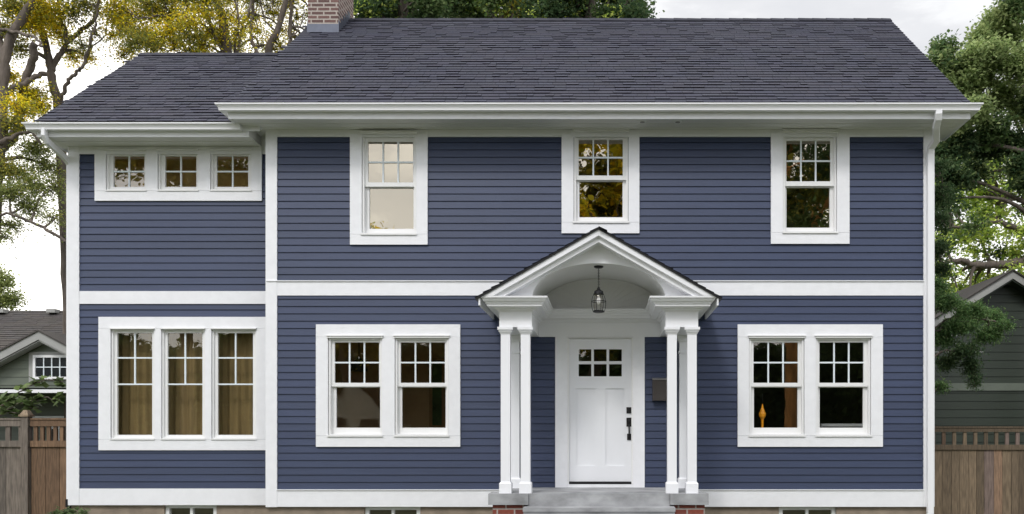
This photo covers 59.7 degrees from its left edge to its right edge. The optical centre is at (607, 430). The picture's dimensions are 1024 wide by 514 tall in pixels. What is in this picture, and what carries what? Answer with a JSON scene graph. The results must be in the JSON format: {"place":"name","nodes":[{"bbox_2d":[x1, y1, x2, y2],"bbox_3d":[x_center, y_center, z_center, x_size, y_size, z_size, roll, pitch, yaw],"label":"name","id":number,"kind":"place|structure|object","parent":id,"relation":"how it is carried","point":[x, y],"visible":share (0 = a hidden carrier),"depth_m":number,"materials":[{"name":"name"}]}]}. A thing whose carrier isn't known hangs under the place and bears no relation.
{"place":"outdoors","nodes":[
{"label":"outdoors","id":0,"kind":"place"},
{"bbox_2d":[0,0,1023,335],"label":"sky","id":1,"kind":"structure","parent":0,"point":[39,263],"materials":[{"name":"white"}]},
{"bbox_2d":[935,269,1023,444],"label":"neighbour house","id":2,"kind":"structure","parent":0,"point":[999,401],"depth_m":20.48,"materials":[{"name":"green"}]},
{"label":"ground","id":3,"kind":"structure","parent":0,"visible":0},
{"bbox_2d":[0,410,34,513],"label":"fence","id":4,"kind":"object","parent":3,"relation":"on","point":[15,477],"visible":1,"depth_m":13.51,"materials":[{"name":"brown wood"}]},
{"bbox_2d":[0,263,36,309],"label":"young tree","id":5,"kind":"object","parent":3,"relation":"on","point":[10,301],"visible":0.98,"depth_m":36.40,"materials":[{"name":"green plant"}]},
{"bbox_2d":[0,375,65,417],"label":"climbing vine","id":6,"kind":"object","parent":3,"relation":"on","point":[7,404],"visible":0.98,"depth_m":14.39,"materials":[{"name":"green plant"}]},
{"bbox_2d":[0,309,65,440],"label":"neighbour house","id":7,"kind":"structure","parent":3,"relation":"on","point":[32,343],"depth_m":21.49,"materials":[{"name":"grey"}]},
{"bbox_2d":[33,355,65,378],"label":"window","id":8,"kind":"structure","parent":7,"relation":"in","point":[44,365],"depth_m":21.45,"materials":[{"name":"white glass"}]},
{"bbox_2d":[52,427,59,440],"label":"window","id":9,"kind":"structure","parent":7,"relation":"in","point":[52,427],"depth_m":22.69,"materials":[{"name":"grey glass"}]},
{"bbox_2d":[0,0,71,258],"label":"locust tree","id":10,"kind":"object","parent":3,"relation":"on","point":[24,104],"visible":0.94,"depth_m":21.44,"materials":[{"name":"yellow plant"}]},
{"bbox_2d":[30,418,66,513],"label":"fence","id":11,"kind":"object","parent":3,"relation":"on","point":[48,475],"visible":0.8,"depth_m":13.51,"materials":[{"name":"brown wood"}]},
{"bbox_2d":[2,0,113,440],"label":"locust tree","id":12,"kind":"object","parent":3,"relation":"on","point":[67,38],"visible":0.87,"depth_m":22.39,"materials":[{"name":"brown plant"}]},
{"bbox_2d":[47,506,90,513],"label":"shrub","id":13,"kind":"object","parent":3,"relation":"on","point":[71,511],"visible":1,"depth_m":12.12,"materials":[{"name":"green plant"}]},
{"bbox_2d":[88,0,263,66],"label":"locust tree","id":14,"kind":"object","parent":3,"relation":"on","point":[177,19],"visible":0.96,"depth_m":22.34,"materials":[{"name":"yellow plant"}]},
{"bbox_2d":[218,0,307,52],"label":"locust tree","id":15,"kind":"object","parent":3,"relation":"on","point":[280,13],"visible":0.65,"depth_m":24.45,"materials":[{"name":"yellow plant"}]},
{"bbox_2d":[354,0,467,17],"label":"maple tree","id":16,"kind":"object","parent":3,"relation":"on","point":[400,8],"visible":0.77,"depth_m":20.86,"materials":[{"name":"green plant"}]},
{"bbox_2d":[444,0,533,17],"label":"maple tree","id":17,"kind":"object","parent":3,"relation":"on","point":[483,9],"visible":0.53,"depth_m":22.56,"materials":[{"name":"green plant"}]},
{"bbox_2d":[21,0,983,513],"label":"house","id":18,"kind":"structure","parent":3,"relation":"on","point":[741,210],"depth_m":12.49,"materials":[{"name":"blue wood"}]},
{"bbox_2d":[104,149,146,190],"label":"window","id":19,"kind":"structure","parent":18,"relation":"in","point":[111,171],"depth_m":12.81,"materials":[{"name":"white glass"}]},
{"bbox_2d":[109,328,154,439],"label":"window","id":20,"kind":"structure","parent":18,"relation":"in","point":[115,331],"depth_m":12.81,"materials":[{"name":"white wood"}]},
{"bbox_2d":[119,333,151,434],"bbox_3d":[-6.959,-0.674,13.020,0.707,1.690,0.063,0,0,0],"label":"curtain","id":21,"kind":"object","parent":18,"relation":"hanging from","point":[135,409],"depth_m":13.02,"materials":[{"name":"beige fabric"}]},
{"bbox_2d":[156,149,198,190],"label":"window","id":22,"kind":"structure","parent":18,"relation":"in","point":[162,158],"depth_m":12.81,"materials":[{"name":"white wood"}]},
{"bbox_2d":[160,328,204,439],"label":"window","id":23,"kind":"structure","parent":18,"relation":"in","point":[165,331],"depth_m":12.81,"materials":[{"name":"white wood"}]},
{"bbox_2d":[169,333,201,434],"bbox_3d":[-6.216,-0.674,13.022,0.634,1.690,0.059,0,0,0],"label":"curtain","id":24,"kind":"object","parent":18,"relation":"hanging from","point":[185,409],"depth_m":13.02,"materials":[{"name":"beige fabric"}]},
{"bbox_2d":[165,505,216,513],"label":"basement window","id":25,"kind":"structure","parent":18,"relation":"in","point":[168,508],"depth_m":12.85,"materials":[{"name":"white glass"}]},
{"bbox_2d":[209,149,251,190],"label":"window","id":26,"kind":"structure","parent":18,"relation":"in","point":[214,158],"depth_m":12.81,"materials":[{"name":"white wood"}]},
{"bbox_2d":[210,328,256,439],"bbox_3d":[-5.398,-0.673,12.831,0.661,1.614,0.198,0,0,0],"label":"window","id":27,"kind":"structure","parent":18,"relation":"in","point":[215,331],"depth_m":12.81,"materials":[{"name":"white wood"}]},
{"bbox_2d":[219,333,252,434],"bbox_3d":[-5.484,-0.674,13.020,0.666,1.690,0.062,0,0,0],"label":"curtain","id":28,"kind":"object","parent":18,"relation":"hanging from","point":[235,409],"depth_m":13.02,"materials":[{"name":"beige fabric"}]},
{"bbox_2d":[326,335,382,436],"bbox_3d":[-3.561,-0.626,12.531,0.802,1.429,0.198,0,0,0],"label":"window","id":29,"kind":"structure","parent":18,"relation":"in","point":[334,431],"depth_m":12.51,"materials":[{"name":"white wood"}]},
{"bbox_2d":[351,343,367,371],"bbox_3d":[-3.853,-1.284,13.700,0.260,0.730,0.260,0,0,0],"label":"ceiling lamp","id":30,"kind":"object","parent":18,"relation":"hanging from","point":[357,367],"visible":0.78,"depth_m":13.62,"materials":[{"name":"black metal"}]},
{"bbox_2d":[359,131,417,234],"bbox_3d":[-3.082,-3.484,12.520,0.806,1.456,0.220,0,0,0],"label":"window","id":31,"kind":"structure","parent":18,"relation":"in","point":[366,185],"depth_m":12.51,"materials":[{"name":"white wood"}]},
{"bbox_2d":[365,507,419,513],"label":"basement window","id":32,"kind":"structure","parent":18,"relation":"in","point":[367,509],"depth_m":12.55,"materials":[{"name":"white glass"}]},
{"bbox_2d":[393,335,449,436],"bbox_3d":[-2.621,-0.626,12.531,0.798,1.429,0.198,0,0,0],"label":"window","id":33,"kind":"structure","parent":18,"relation":"in","point":[400,431],"depth_m":12.51,"materials":[{"name":"white wood"}]},
{"bbox_2d":[429,358,444,427],"bbox_3d":[-2.907,-0.637,15.079,0.264,1.198,0.038,0,0,0],"label":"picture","id":34,"kind":"object","parent":18,"relation":"attached to","point":[436,407],"visible":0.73,"depth_m":15.08,"materials":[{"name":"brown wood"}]},
{"bbox_2d":[591,265,605,312],"bbox_3d":[-0.116,-1.835,11.500,0.197,0.605,0.197,0,0,0],"label":"lantern","id":35,"kind":"object","parent":18,"relation":"hanging from","point":[599,293],"visible":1,"depth_m":11.47,"materials":[{"name":"black metal"}]},
{"bbox_2d":[569,339,630,483],"bbox_3d":[-0.104,-0.272,12.498,0.924,2.059,0.105,0,0,0],"label":"door","id":36,"kind":"structure","parent":18,"relation":"in","point":[599,406],"depth_m":12.51,"materials":[{"name":"white paint"}]},
{"bbox_2d":[572,128,629,222],"bbox_3d":[-0.092,-3.583,12.520,0.810,1.319,0.220,0,0,0],"label":"window","id":37,"kind":"structure","parent":18,"relation":"in","point":[577,178],"depth_m":12.51,"materials":[{"name":"white wood"}]},
{"bbox_2d":[652,378,666,400],"bbox_3d":[0.746,-0.582,12.425,0.239,0.326,0.107,0,0,0],"label":"mailbox","id":38,"kind":"object","parent":18,"relation":"attached to","point":[659,389],"visible":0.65,"depth_m":12.38,"materials":[{"name":"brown metal"}]},
{"bbox_2d":[759,388,765,427],"bbox_3d":[2.214,-0.328,12.630,0.100,0.576,0.087,0,0,0],"label":"ornament","id":39,"kind":"object","parent":18,"relation":"in","point":[762,414],"depth_m":12.62,"materials":[{"name":"orange glass"}]},
{"bbox_2d":[748,335,805,436],"bbox_3d":[2.386,-0.626,12.531,0.817,1.429,0.198,0,0,0],"label":"window","id":40,"kind":"structure","parent":18,"relation":"in","point":[799,339],"depth_m":12.51,"materials":[{"name":"white wood"}]},
{"bbox_2d":[779,507,835,513],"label":"basement window","id":41,"kind":"structure","parent":18,"relation":"in","point":[832,509],"depth_m":12.55,"materials":[{"name":"white glass"}]},
{"bbox_2d":[782,129,838,232],"bbox_3d":[2.855,-3.505,12.520,0.798,1.452,0.220,0,0,0],"label":"window","id":42,"kind":"structure","parent":18,"relation":"in","point":[831,184],"depth_m":12.51,"materials":[{"name":"white wood"}]},
{"bbox_2d":[820,424,861,427],"bbox_3d":[3.662,0.299,13.550,0.945,0.801,0.700,0,0,0],"label":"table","id":43,"kind":"object","parent":18,"relation":"in","point":[839,425],"visible":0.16,"depth_m":13.20,"materials":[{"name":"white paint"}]},
{"bbox_2d":[815,335,872,436],"bbox_3d":[3.327,-0.626,12.531,0.814,1.429,0.198,0,0,0],"label":"window","id":44,"kind":"structure","parent":18,"relation":"in","point":[864,431],"depth_m":12.51,"materials":[{"name":"white wood"}]},
{"bbox_2d":[515,0,664,17],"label":"maple tree","id":45,"kind":"object","parent":3,"relation":"on","point":[589,9],"visible":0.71,"depth_m":20.85,"materials":[{"name":"green plant"}]},
{"bbox_2d":[924,0,1023,215],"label":"maple tree","id":46,"kind":"object","parent":3,"relation":"on","point":[977,65],"visible":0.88,"depth_m":19.23,"materials":[{"name":"green plant"}]},
{"bbox_2d":[935,154,1020,396],"bbox_3d":[6.794,-2.245,17.466,2.715,7.699,1.651,0,0,0],"label":"evergreen tree","id":47,"kind":"object","parent":3,"relation":"on","point":[969,312],"visible":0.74,"depth_m":17.37,"materials":[{"name":"green plant"}]},
{"bbox_2d":[934,426,1023,513],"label":"fence","id":48,"kind":"object","parent":3,"relation":"on","point":[975,478],"visible":0.73,"depth_m":15.50,"materials":[{"name":"brown wood"}]},
{"bbox_2d":[935,124,1023,292],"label":"oak tree","id":49,"kind":"object","parent":3,"relation":"on","point":[982,221],"visible":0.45,"depth_m":26.42,"materials":[{"name":"green plant"}]}
]}

